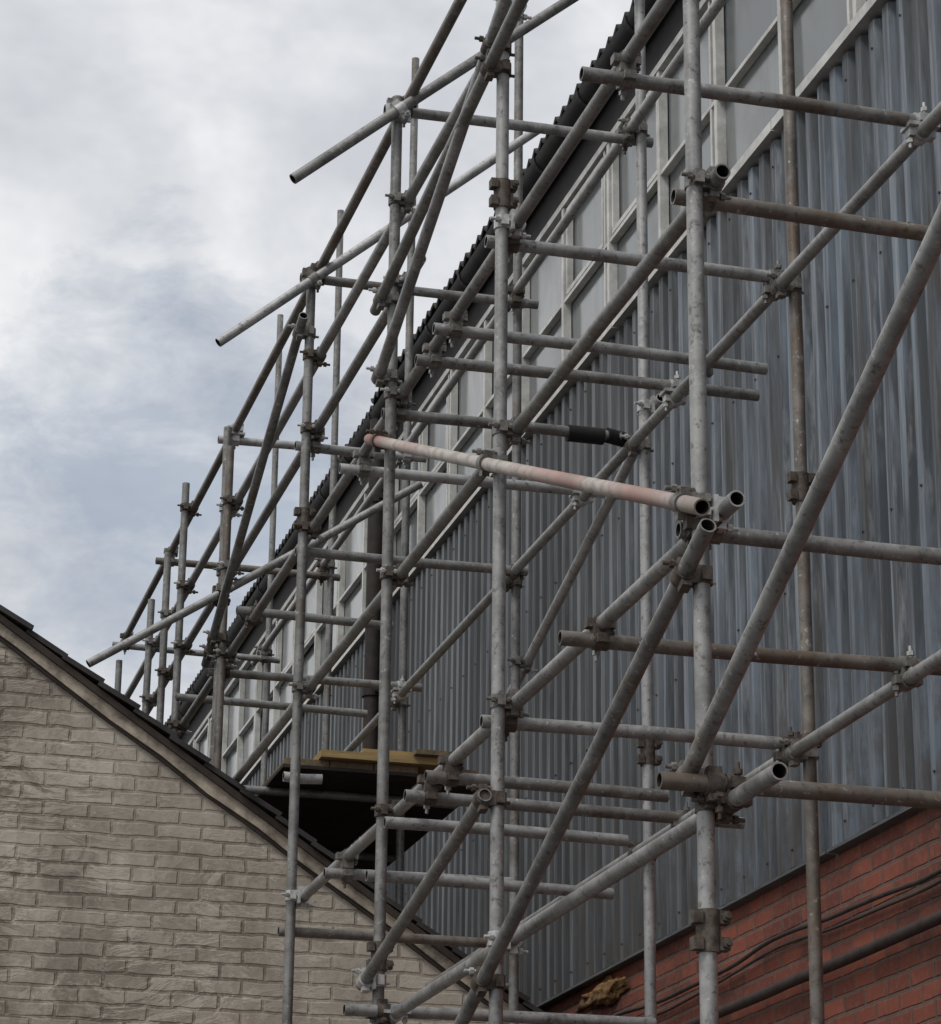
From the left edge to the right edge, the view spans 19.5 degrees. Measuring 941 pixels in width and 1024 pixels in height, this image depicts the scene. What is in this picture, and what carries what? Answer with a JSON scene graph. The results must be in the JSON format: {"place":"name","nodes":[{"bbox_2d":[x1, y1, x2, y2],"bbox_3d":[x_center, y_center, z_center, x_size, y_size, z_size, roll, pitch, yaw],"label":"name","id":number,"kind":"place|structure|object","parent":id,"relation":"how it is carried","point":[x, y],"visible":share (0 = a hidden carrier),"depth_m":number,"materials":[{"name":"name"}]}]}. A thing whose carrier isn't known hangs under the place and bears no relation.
{"place":"outdoors","nodes":[
{"label":"outdoors","id":0,"kind":"place"},
{"bbox_2d":[0,605,543,1023],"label":"painted brick house","id":1,"kind":"structure","parent":0,"point":[143,867],"depth_m":13.43,"materials":[{"name":"brick"}]},
{"bbox_2d":[0,0,631,723],"label":"sky","id":2,"kind":"structure","parent":0,"point":[150,205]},
{"bbox_2d":[360,418,383,883],"bbox_3d":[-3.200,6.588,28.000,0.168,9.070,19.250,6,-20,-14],"label":"downpipe","id":3,"kind":"object","parent":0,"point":[370,696],"visible":0.26,"depth_m":20.20,"materials":[{"name":"metal"}]},
{"bbox_2d":[542,808,940,1023],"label":"brick walls","id":4,"kind":"structure","parent":0,"point":[899,983],"depth_m":11.41,"materials":[{"name":"red brick"}]},
{"bbox_2d":[164,0,668,759],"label":"corrugated roof","id":5,"kind":"structure","parent":4,"relation":"attached to","point":[422,326],"depth_m":19.31,"materials":[{"name":"grey metal"}]},
{"bbox_2d":[167,0,700,743],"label":"eaves gutter","id":6,"kind":"object","parent":4,"relation":"attached to","point":[663,36],"visible":0.14,"depth_m":17.95,"materials":[{"name":"grey metal"}]},
{"bbox_2d":[188,0,895,784],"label":"window frames","id":7,"kind":"structure","parent":4,"relation":"attached to","point":[862,14],"depth_m":16.23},
{"bbox_2d":[199,0,866,777],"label":"window glass","id":8,"kind":"object","parent":7,"relation":"in","point":[819,26],"visible":0.18,"depth_m":15.92,"materials":[{"name":"grey glass"}]},
{"bbox_2d":[246,0,940,1005],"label":"profiled cladding","id":9,"kind":"structure","parent":4,"relation":"attached to","point":[886,486],"depth_m":12.95,"materials":[{"name":"metal"}]},
{"bbox_2d":[536,789,940,1009],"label":"drip flashing","id":10,"kind":"object","parent":9,"relation":"attached to","point":[896,817],"visible":0.58,"depth_m":12.32,"materials":[{"name":"black metal"}]},
{"bbox_2d":[575,975,629,1013],"bbox_3d":[0.689,2.549,14.473,0.080,0.164,0.998,6,-20,-14],"label":"expanding foam","id":11,"kind":"object","parent":4,"relation":"attached to","point":[608,990],"visible":1,"depth_m":14.34,"materials":[{"name":"yellow plastic"}]},
{"bbox_2d":[612,868,940,1015],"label":"service cable","id":12,"kind":"object","parent":4,"relation":"attached to","point":[825,919],"visible":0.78,"depth_m":11.78,"materials":[{"name":"black rubber"}]},
{"bbox_2d":[657,879,940,1015],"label":"service cable","id":13,"kind":"object","parent":4,"relation":"attached to","point":[823,931],"visible":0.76,"depth_m":11.49,"materials":[{"name":"black rubber"}]},
{"bbox_2d":[683,910,940,1023],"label":"service pipe","id":14,"kind":"object","parent":4,"relation":"attached to","point":[881,943],"visible":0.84,"depth_m":11.22,"materials":[{"name":"metal"}]},
{"label":"ground","id":15,"kind":"structure","parent":0,"visible":0},
{"bbox_2d":[86,0,940,1023],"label":"scaffolding","id":16,"kind":"object","parent":15,"relation":"on","point":[336,802],"visible":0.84,"depth_m":9.96,"materials":[{"name":"metal"}]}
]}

